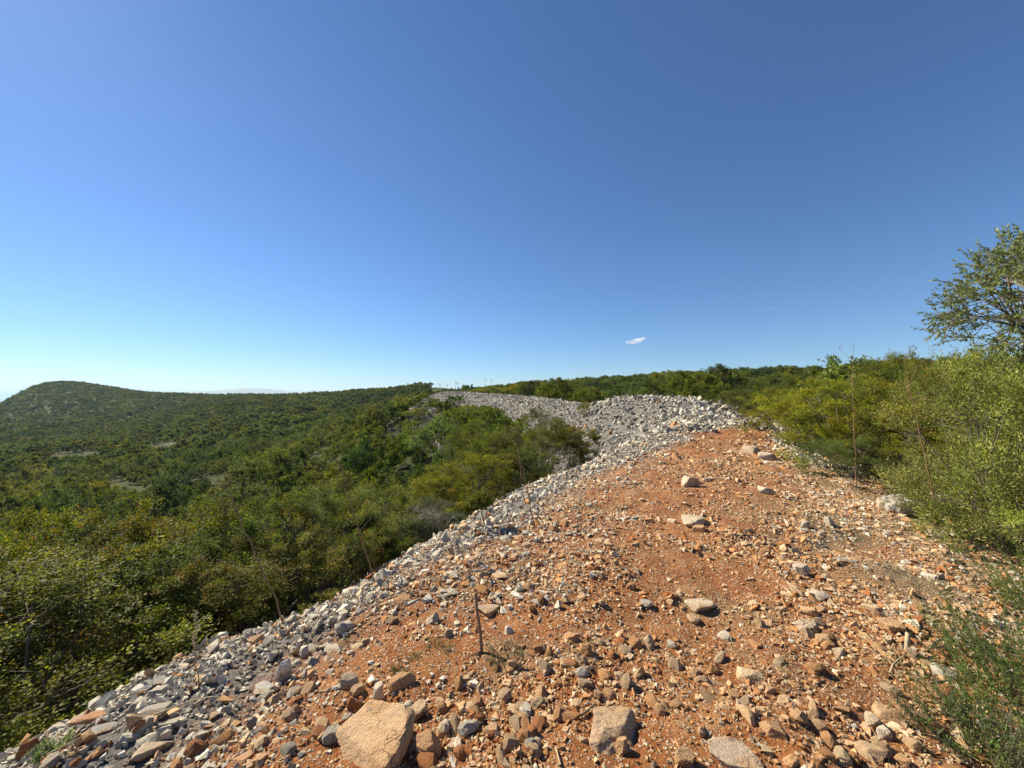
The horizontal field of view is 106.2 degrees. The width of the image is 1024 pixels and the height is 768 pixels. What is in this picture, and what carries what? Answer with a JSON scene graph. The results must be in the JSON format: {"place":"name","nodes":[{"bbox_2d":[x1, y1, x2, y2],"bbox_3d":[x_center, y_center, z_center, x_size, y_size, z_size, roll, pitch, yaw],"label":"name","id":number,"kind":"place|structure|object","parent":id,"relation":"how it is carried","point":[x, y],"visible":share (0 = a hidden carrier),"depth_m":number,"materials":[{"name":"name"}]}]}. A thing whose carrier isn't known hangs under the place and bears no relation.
{"place":"outdoors","nodes":[
{"label":"outdoors","id":0,"kind":"place"},
{"bbox_2d":[186,388,330,393],"bbox_3d":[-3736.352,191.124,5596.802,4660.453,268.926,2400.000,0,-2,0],"label":"mountains","id":1,"kind":"structure","parent":0,"point":[254,391],"depth_m":5428.88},
{"bbox_2d":[0,376,1020,730],"bbox_3d":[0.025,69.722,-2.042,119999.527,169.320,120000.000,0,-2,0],"label":"terrain","id":2,"kind":"structure","parent":0,"point":[404,468],"depth_m":77.52,"materials":[{"name":"plant"}]},
{"bbox_2d":[0,489,52,514],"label":"scrub bush","id":3,"kind":"object","parent":2,"relation":"on","point":[9,498],"visible":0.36,"depth_m":36.75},
{"bbox_2d":[0,496,84,522],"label":"scrub bush","id":4,"kind":"object","parent":2,"relation":"on","point":[34,499],"visible":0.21,"depth_m":32.30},
{"bbox_2d":[38,488,88,503],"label":"scrub bush","id":5,"kind":"object","parent":2,"relation":"on","point":[44,493],"visible":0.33,"depth_m":44.92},
{"bbox_2d":[0,500,134,701],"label":"shrub","id":6,"kind":"object","parent":2,"relation":"on","point":[67,523],"visible":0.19,"depth_m":6.56,"materials":[{"name":"green plant"}]},
{"bbox_2d":[0,535,137,697],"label":"scrub bush","id":7,"kind":"object","parent":2,"relation":"on","point":[43,656],"visible":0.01,"depth_m":5.96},
{"bbox_2d":[0,470,138,705],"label":"shrub","id":8,"kind":"object","parent":2,"relation":"on","point":[73,504],"visible":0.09,"depth_m":8.69,"materials":[{"name":"green plant"}]},
{"bbox_2d":[45,476,100,502],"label":"scrub bush","id":9,"kind":"object","parent":2,"relation":"on","point":[63,485],"visible":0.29,"depth_m":49.44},
{"bbox_2d":[66,479,120,501],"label":"scrub bush","id":10,"kind":"object","parent":2,"relation":"on","point":[96,483],"visible":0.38,"depth_m":40.47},
{"bbox_2d":[86,487,141,512],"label":"scrub bush","id":11,"kind":"object","parent":2,"relation":"on","point":[129,492],"visible":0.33,"depth_m":39.81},
{"bbox_2d":[104,491,162,517],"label":"scrub bush","id":12,"kind":"object","parent":2,"relation":"on","point":[128,502],"visible":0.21,"depth_m":31.20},
{"bbox_2d":[130,485,193,521],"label":"scrub bush","id":13,"kind":"object","parent":2,"relation":"on","point":[160,491],"visible":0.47,"depth_m":29.52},
{"bbox_2d":[137,478,194,500],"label":"scrub bush","id":14,"kind":"object","parent":2,"relation":"on","point":[171,483],"visible":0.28,"depth_m":38.21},
{"bbox_2d":[164,468,211,485],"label":"scrub bush","id":15,"kind":"object","parent":2,"relation":"on","point":[190,475],"visible":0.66,"depth_m":46.16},
{"bbox_2d":[184,480,254,516],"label":"scrub bush","id":16,"kind":"object","parent":2,"relation":"on","point":[215,495],"visible":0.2,"depth_m":25.49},
{"bbox_2d":[205,461,259,494],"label":"scrub bush","id":17,"kind":"object","parent":2,"relation":"on","point":[236,472],"visible":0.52,"depth_m":33.87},
{"bbox_2d":[215,479,274,508],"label":"scrub bush","id":18,"kind":"object","parent":2,"relation":"on","point":[239,494],"visible":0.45,"depth_m":25.76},
{"bbox_2d":[245,452,309,497],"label":"scrub bush","id":19,"kind":"object","parent":2,"relation":"on","point":[285,464],"visible":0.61,"depth_m":29.63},
{"bbox_2d":[267,465,318,500],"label":"scrub bush","id":20,"kind":"object","parent":2,"relation":"on","point":[285,477],"visible":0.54,"depth_m":28.25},
{"bbox_2d":[274,448,326,489],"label":"scrub bush","id":21,"kind":"object","parent":2,"relation":"on","point":[302,453],"visible":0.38,"depth_m":35.50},
{"bbox_2d":[0,379,614,479],"bbox_3d":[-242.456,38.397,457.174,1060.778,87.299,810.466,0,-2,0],"label":"hillside scrub","id":22,"kind":"object","parent":2,"relation":"on","point":[140,431],"visible":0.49,"depth_m":212.35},
{"bbox_2d":[297,459,342,484],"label":"scrub bush","id":23,"kind":"object","parent":2,"relation":"on","point":[309,468],"visible":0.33,"depth_m":32.25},
{"bbox_2d":[260,483,406,556],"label":"scrub bush","id":24,"kind":"object","parent":2,"relation":"on","point":[343,501],"visible":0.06,"depth_m":12.26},
{"bbox_2d":[333,443,380,474],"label":"scrub bush","id":25,"kind":"object","parent":2,"relation":"on","point":[358,466],"visible":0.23,"depth_m":34.14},
{"bbox_2d":[319,457,401,535],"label":"scrub bush","id":26,"kind":"object","parent":2,"relation":"on","point":[365,475],"visible":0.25,"depth_m":15.02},
{"bbox_2d":[339,437,396,473],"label":"scrub bush","id":27,"kind":"object","parent":2,"relation":"on","point":[364,449],"visible":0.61,"depth_m":32.74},
{"bbox_2d":[351,407,389,435],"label":"scrub bush","id":28,"kind":"object","parent":2,"relation":"on","point":[369,411],"visible":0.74,"depth_m":52.19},
{"bbox_2d":[371,431,417,467],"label":"scrub bush","id":29,"kind":"object","parent":2,"relation":"on","point":[376,441],"visible":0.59,"depth_m":31.71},
{"bbox_2d":[384,433,429,465],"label":"scrub bush","id":30,"kind":"object","parent":2,"relation":"on","point":[401,445],"visible":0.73,"depth_m":31.07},
{"bbox_2d":[402,411,462,463],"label":"shrub","id":31,"kind":"object","parent":2,"relation":"on","point":[437,428],"visible":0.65,"depth_m":29.83,"materials":[{"name":"green plant"}]},
{"bbox_2d":[432,427,499,521],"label":"shrub","id":32,"kind":"object","parent":2,"relation":"on","point":[438,456],"visible":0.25,"depth_m":17.71,"materials":[{"name":"green plant"}]},
{"bbox_2d":[443,417,507,497],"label":"shrub","id":33,"kind":"object","parent":2,"relation":"on","point":[467,426],"visible":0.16,"depth_m":21.77,"materials":[{"name":"green plant"}]},
{"bbox_2d":[0,356,1021,721],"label":"scrub thicket","id":34,"kind":"object","parent":2,"relation":"on","point":[164,466],"visible":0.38,"depth_m":71.77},
{"bbox_2d":[657,373,694,390],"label":"scrub bush","id":35,"kind":"object","parent":2,"relation":"on","point":[672,383],"visible":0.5,"depth_m":37.13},
{"bbox_2d":[684,373,730,403],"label":"scrub bush","id":36,"kind":"object","parent":2,"relation":"on","point":[713,386],"visible":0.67,"depth_m":28.55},
{"bbox_2d":[691,363,754,400],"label":"scrub bush","id":37,"kind":"object","parent":2,"relation":"on","point":[730,379],"visible":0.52,"depth_m":30.94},
{"bbox_2d":[775,365,822,388],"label":"scrub bush","id":38,"kind":"object","parent":2,"relation":"on","point":[815,371],"visible":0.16,"depth_m":29.43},
{"bbox_2d":[851,345,1004,464],"bbox_3d":[14.448,1.066,13.042,4.294,4.801,4.516,0,-2,9],"label":"shrub","id":39,"kind":"object","parent":2,"relation":"on","point":[903,358],"visible":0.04,"depth_m":13.30,"materials":[{"name":"green plant"}]},
{"bbox_2d":[0,391,1023,767],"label":"stony ridge","id":40,"kind":"structure","parent":0,"point":[660,689],"depth_m":2.77,"materials":[{"name":"gravel"}]},
{"bbox_2d":[22,727,75,765],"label":"feathery herb","id":41,"kind":"object","parent":40,"relation":"on","point":[41,751],"visible":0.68,"depth_m":2.09,"materials":[{"name":"green plant"}]},
{"bbox_2d":[75,710,105,724],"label":"rock","id":42,"kind":"object","parent":40,"relation":"on","point":[90,717],"visible":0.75,"depth_m":2.28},
{"bbox_2d":[91,721,118,734],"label":"rock","id":43,"kind":"object","parent":40,"relation":"on","point":[103,728],"visible":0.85,"depth_m":2.17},
{"bbox_2d":[0,512,252,745],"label":"shrub","id":44,"kind":"object","parent":40,"relation":"on","point":[112,531],"visible":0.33,"depth_m":4.39,"materials":[{"name":"green plant"}]},
{"bbox_2d":[0,494,263,723],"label":"shrub","id":45,"kind":"object","parent":40,"relation":"on","point":[24,545],"visible":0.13,"depth_m":5.62,"materials":[{"name":"green plant"}]},
{"bbox_2d":[0,539,264,752],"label":"shrub","id":46,"kind":"object","parent":40,"relation":"on","point":[14,737],"visible":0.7,"depth_m":3.59,"materials":[{"name":"green plant"}]},
{"bbox_2d":[131,741,173,761],"bbox_3d":[-1.870,1.902,2.007,0.164,0.053,0.094,1,-2,-35],"label":"rock","id":47,"kind":"object","parent":40,"relation":"on","point":[145,751],"visible":0.98,"depth_m":1.98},
{"bbox_2d":[140,701,172,717],"bbox_3d":[-2.078,1.908,2.241,0.144,0.045,0.111,1,-2,-23],"label":"rock","id":48,"kind":"object","parent":40,"relation":"on","point":[152,709],"visible":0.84,"depth_m":2.23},
{"bbox_2d":[0,525,331,734],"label":"shrub","id":49,"kind":"object","parent":40,"relation":"on","point":[174,554],"visible":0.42,"depth_m":4.45,"materials":[{"name":"green plant"}]},
{"bbox_2d":[55,493,329,700],"bbox_3d":[-4.874,3.320,6.139,3.036,2.903,3.355,-1,-2,19],"label":"shrub","id":50,"kind":"object","parent":40,"relation":"on","point":[206,524],"visible":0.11,"depth_m":6.03,"materials":[{"name":"green plant"}]},
{"bbox_2d":[55,526,352,680],"bbox_3d":[-3.454,2.683,4.916,2.709,1.377,2.577,1,-2,-21],"label":"shrub","id":51,"kind":"object","parent":40,"relation":"on","point":[310,560],"visible":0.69,"depth_m":4.53,"materials":[{"name":"green plant"}]},
{"bbox_2d":[197,472,283,624],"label":"dry stalk","id":52,"kind":"object","parent":40,"relation":"on","point":[266,580],"visible":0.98,"depth_m":3.50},
{"bbox_2d":[124,477,390,674],"bbox_3d":[-3.734,3.003,6.644,3.253,2.704,3.595,0,-2,-7],"label":"shrub","id":53,"kind":"object","parent":40,"relation":"on","point":[250,528],"visible":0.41,"depth_m":6.17,"materials":[{"name":"green plant"}]},
{"bbox_2d":[275,657,291,682],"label":"rock","id":54,"kind":"object","parent":40,"relation":"on","point":[284,672],"visible":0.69,"depth_m":2.44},
{"bbox_2d":[230,506,359,613],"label":"dead bush","id":55,"kind":"object","parent":40,"relation":"on","point":[307,593],"visible":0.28,"depth_m":5.93,"materials":[{"name":"plant"}]},
{"bbox_2d":[238,494,417,609],"bbox_3d":[-2.901,2.746,6.253,2.577,1.733,2.709,2,-2,-45],"label":"shrub","id":56,"kind":"object","parent":40,"relation":"on","point":[374,546],"visible":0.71,"depth_m":5.99,"materials":[{"name":"green plant"}]},
{"bbox_2d":[340,672,358,689],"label":"rock","id":57,"kind":"object","parent":40,"relation":"on","point":[349,680],"visible":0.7,"depth_m":2.22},
{"bbox_2d":[291,472,440,580],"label":"shrub","id":58,"kind":"object","parent":40,"relation":"on","point":[401,500],"visible":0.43,"depth_m":7.71,"materials":[{"name":"green plant"}]},
{"bbox_2d":[354,424,387,444],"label":"scrub bush","id":59,"kind":"object","parent":40,"relation":"on","point":[377,432],"visible":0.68,"depth_m":45.67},
{"bbox_2d":[335,699,414,767],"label":"boulder","id":60,"kind":"object","parent":40,"relation":"on","point":[372,733],"visible":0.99,"depth_m":1.81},
{"bbox_2d":[375,405,408,425],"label":"scrub bush","id":61,"kind":"object","parent":40,"relation":"on","point":[390,412],"visible":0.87,"depth_m":51.37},
{"bbox_2d":[388,672,415,690],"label":"rock","id":62,"kind":"object","parent":40,"relation":"on","point":[399,681],"visible":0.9,"depth_m":2.20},
{"bbox_2d":[369,480,454,527],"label":"scrub bush","id":63,"kind":"object","parent":40,"relation":"on","point":[377,485],"visible":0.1,"depth_m":12.96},
{"bbox_2d":[355,495,471,559],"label":"shrub","id":64,"kind":"object","parent":40,"relation":"on","point":[412,527],"visible":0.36,"depth_m":7.46,"materials":[{"name":"green plant"}]},
{"bbox_2d":[411,699,427,721],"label":"rock","id":65,"kind":"object","parent":40,"relation":"on","point":[420,707],"visible":0.67,"depth_m":2.02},
{"bbox_2d":[377,468,461,541],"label":"scrub bush","id":66,"kind":"object","parent":40,"relation":"on","point":[414,475],"visible":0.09,"depth_m":15.49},
{"bbox_2d":[415,729,440,759],"bbox_3d":[-0.387,1.710,1.796,0.121,0.173,0.104,-1,-2,20],"label":"rock","id":67,"kind":"object","parent":40,"relation":"on","point":[428,740],"visible":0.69,"depth_m":1.78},
{"bbox_2d":[393,494,465,540],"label":"dead bush","id":68,"kind":"object","parent":40,"relation":"on","point":[431,517],"visible":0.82,"depth_m":7.06,"materials":[{"name":"plant"}]},
{"bbox_2d":[397,468,491,541],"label":"shrub","id":69,"kind":"object","parent":40,"relation":"on","point":[436,491],"visible":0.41,"depth_m":9.71,"materials":[{"name":"green plant"}]},
{"bbox_2d":[440,405,476,427],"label":"shrub","id":70,"kind":"object","parent":40,"relation":"on","point":[459,416],"visible":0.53,"depth_m":37.21,"materials":[{"name":"green plant"}]},
{"bbox_2d":[462,593,482,661],"bbox_3d":[-0.260,1.602,2.485,0.156,0.455,0.062,1,-2,-30],"label":"broken stick","id":71,"kind":"object","parent":40,"relation":"on","point":[480,651],"visible":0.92,"depth_m":2.50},
{"bbox_2d":[406,450,542,521],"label":"shrub","id":72,"kind":"object","parent":40,"relation":"on","point":[491,482],"visible":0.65,"depth_m":10.10,"materials":[{"name":"green plant"}]},
{"bbox_2d":[461,485,494,525],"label":"shrub","id":73,"kind":"object","parent":40,"relation":"on","point":[479,498],"visible":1,"depth_m":5.15,"materials":[{"name":"green plant"}]},
{"bbox_2d":[462,407,510,436],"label":"shrub","id":74,"kind":"object","parent":40,"relation":"on","point":[484,416],"visible":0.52,"depth_m":31.64,"materials":[{"name":"green plant"}]},
{"bbox_2d":[436,425,541,512],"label":"shrub","id":75,"kind":"object","parent":40,"relation":"on","point":[477,443],"visible":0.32,"depth_m":13.54,"materials":[{"name":"green plant"}]},
{"bbox_2d":[489,414,531,453],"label":"shrub","id":76,"kind":"object","parent":40,"relation":"on","point":[508,421],"visible":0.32,"depth_m":27.04,"materials":[{"name":"green plant"}]},
{"bbox_2d":[470,445,560,492],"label":"shrub","id":77,"kind":"object","parent":40,"relation":"on","point":[524,461],"visible":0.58,"depth_m":11.10,"materials":[{"name":"green plant"}]},
{"bbox_2d":[480,403,591,486],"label":"shrub","id":78,"kind":"object","parent":40,"relation":"on","point":[543,429],"visible":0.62,"depth_m":12.96,"materials":[{"name":"green plant"}]},
{"bbox_2d":[536,377,574,399],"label":"scrub bush","id":79,"kind":"object","parent":40,"relation":"on","point":[565,388],"visible":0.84,"depth_m":42.33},
{"bbox_2d":[539,425,603,465],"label":"shrub","id":80,"kind":"object","parent":40,"relation":"on","point":[580,456],"visible":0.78,"depth_m":12.78,"materials":[{"name":"green plant"}]},
{"bbox_2d":[589,706,636,755],"bbox_3d":[0.487,1.675,1.833,0.259,0.134,0.247,0,-2,5],"label":"boulder","id":81,"kind":"object","parent":40,"relation":"on","point":[611,725],"visible":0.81,"depth_m":1.81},
{"bbox_2d":[674,745,693,767],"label":"rock","id":82,"kind":"object","parent":40,"relation":"on","point":[683,755],"visible":0.94,"depth_m":1.66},
{"bbox_2d":[681,514,704,526],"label":"rock","id":83,"kind":"object","parent":40,"relation":"on","point":[690,520],"visible":0.83,"depth_m":4.72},
{"bbox_2d":[684,598,715,611],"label":"rock","id":84,"kind":"object","parent":40,"relation":"on","point":[699,604],"visible":0.95,"depth_m":2.96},
{"bbox_2d":[707,737,763,767],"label":"boulder","id":85,"kind":"object","parent":40,"relation":"on","point":[728,752],"visible":1,"depth_m":1.69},
{"bbox_2d":[736,666,763,685],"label":"rock","id":86,"kind":"object","parent":40,"relation":"on","point":[743,674],"visible":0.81,"depth_m":2.20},
{"bbox_2d":[720,381,802,416],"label":"shrub","id":87,"kind":"object","parent":40,"relation":"on","point":[745,391],"visible":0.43,"depth_m":17.87,"materials":[{"name":"green plant"}]},
{"bbox_2d":[758,721,787,739],"bbox_3d":[1.232,1.644,1.823,0.115,0.088,0.099,-1,-2,18],"label":"rock","id":88,"kind":"object","parent":40,"relation":"on","point":[770,729],"visible":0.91,"depth_m":1.80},
{"bbox_2d":[732,387,862,445],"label":"shrub","id":89,"kind":"object","parent":40,"relation":"on","point":[744,429],"visible":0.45,"depth_m":12.40,"materials":[{"name":"green plant"}]},
{"bbox_2d":[751,368,862,440],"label":"shrub","id":90,"kind":"object","parent":40,"relation":"on","point":[791,382],"visible":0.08,"depth_m":16.82,"materials":[{"name":"green plant"}]},
{"bbox_2d":[796,619,819,633],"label":"rock","id":91,"kind":"object","parent":40,"relation":"on","point":[812,626],"visible":0.58,"depth_m":2.65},
{"bbox_2d":[743,373,949,464],"bbox_3d":[8.319,0.982,9.953,4.120,2.523,4.553,-1,-2,38],"label":"shrub","id":92,"kind":"object","parent":40,"relation":"on","point":[834,388],"visible":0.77,"depth_m":9.69,"materials":[{"name":"green plant"}]},
{"bbox_2d":[792,432,901,477],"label":"shrub","id":93,"kind":"object","parent":40,"relation":"on","point":[859,445],"visible":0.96,"depth_m":8.00,"materials":[{"name":"green plant"}]},
{"bbox_2d":[788,354,931,447],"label":"scrub bush","id":94,"kind":"object","parent":40,"relation":"on","point":[833,362],"visible":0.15,"depth_m":13.38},
{"bbox_2d":[854,740,887,765],"bbox_3d":[1.643,1.679,1.759,0.123,0.049,0.105,1,-2,-19],"label":"rock","id":95,"kind":"object","parent":40,"relation":"on","point":[864,749],"visible":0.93,"depth_m":1.74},
{"bbox_2d":[864,711,884,728],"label":"rock","id":96,"kind":"object","parent":40,"relation":"on","point":[874,721],"visible":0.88,"depth_m":1.89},
{"bbox_2d":[871,701,903,722],"bbox_3d":[1.936,1.695,1.974,0.146,0.054,0.126,0,-2,-5],"label":"rock","id":97,"kind":"object","parent":40,"relation":"on","point":[881,712],"visible":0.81,"depth_m":1.96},
{"bbox_2d":[876,617,906,633],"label":"rock","id":98,"kind":"object","parent":40,"relation":"on","point":[892,625],"visible":0.79,"depth_m":2.63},
{"bbox_2d":[812,352,977,474],"bbox_3d":[11.166,1.081,11.476,4.074,4.043,3.686,2,-2,-45],"label":"shrub","id":99,"kind":"object","parent":40,"relation":"on","point":[890,370],"visible":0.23,"depth_m":11.52,"materials":[{"name":"green plant"}]},
{"bbox_2d":[881,494,920,516],"bbox_3d":[5.702,1.778,5.610,0.496,0.317,0.378,0,-2,7],"label":"boulder","id":100,"kind":"object","parent":40,"relation":"on","point":[898,509],"visible":0.6,"depth_m":5.52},
{"bbox_2d":[804,401,1010,484],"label":"shrub","id":101,"kind":"object","parent":40,"relation":"on","point":[928,437],"visible":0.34,"depth_m":8.33,"materials":[{"name":"green plant"}]},
{"bbox_2d":[899,346,937,527],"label":"dry stalk","id":102,"kind":"object","parent":40,"relation":"on","point":[916,368],"visible":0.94,"depth_m":5.09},
{"bbox_2d":[846,355,1021,494],"bbox_3d":[9.053,0.961,7.566,3.161,3.162,3.006,1,-2,-21],"label":"shrub","id":103,"kind":"object","parent":40,"relation":"on","point":[869,421],"visible":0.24,"depth_m":8.02,"materials":[{"name":"green plant"}]},
{"bbox_2d":[863,342,1023,570],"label":"olive shrub","id":104,"kind":"object","parent":40,"relation":"on","point":[1012,392],"visible":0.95,"depth_m":4.73,"materials":[{"name":"green plant"}]},
{"bbox_2d":[879,620,1023,767],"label":"broom shrub","id":105,"kind":"object","parent":40,"relation":"on","point":[973,705],"visible":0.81,"depth_m":1.94,"materials":[{"name":"green plant"}]},
{"bbox_2d":[883,676,1023,767],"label":"broom shrub","id":106,"kind":"object","parent":40,"relation":"on","point":[1009,752],"visible":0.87,"depth_m":1.80,"materials":[{"name":"green plant"}]},
{"bbox_2d":[884,580,1023,708],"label":"broom shrub","id":107,"kind":"object","parent":40,"relation":"on","point":[992,654],"visible":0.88,"depth_m":2.35,"materials":[{"name":"green plant"}]},
{"bbox_2d":[894,339,1023,533],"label":"olive shrub","id":108,"kind":"object","parent":40,"relation":"on","point":[1019,365],"visible":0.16,"depth_m":5.89,"materials":[{"name":"green plant"}]},
{"bbox_2d":[898,421,1023,535],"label":"olive shrub","id":109,"kind":"object","parent":40,"relation":"on","point":[944,455],"visible":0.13,"depth_m":6.02,"materials":[{"name":"green plant"}]},
{"bbox_2d":[910,223,1023,378],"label":"olive tree","id":110,"kind":"object","parent":40,"relation":"on","point":[997,255],"visible":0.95,"depth_m":5.25,"materials":[{"name":"green plant"}]},
{"bbox_2d":[941,539,1023,615],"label":"broom shrub","id":111,"kind":"object","parent":40,"relation":"on","point":[1006,587],"visible":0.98,"depth_m":3.15,"materials":[{"name":"green plant"}]},
{"bbox_2d":[0,0,1023,396],"label":"sky","id":112,"kind":"structure","parent":0,"point":[196,195],"materials":[{"name":"blue"}]},
{"bbox_2d":[158,438,1023,767],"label":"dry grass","id":113,"kind":"structure","parent":0,"point":[802,602],"depth_m":3.30,"materials":[{"name":"plant"}]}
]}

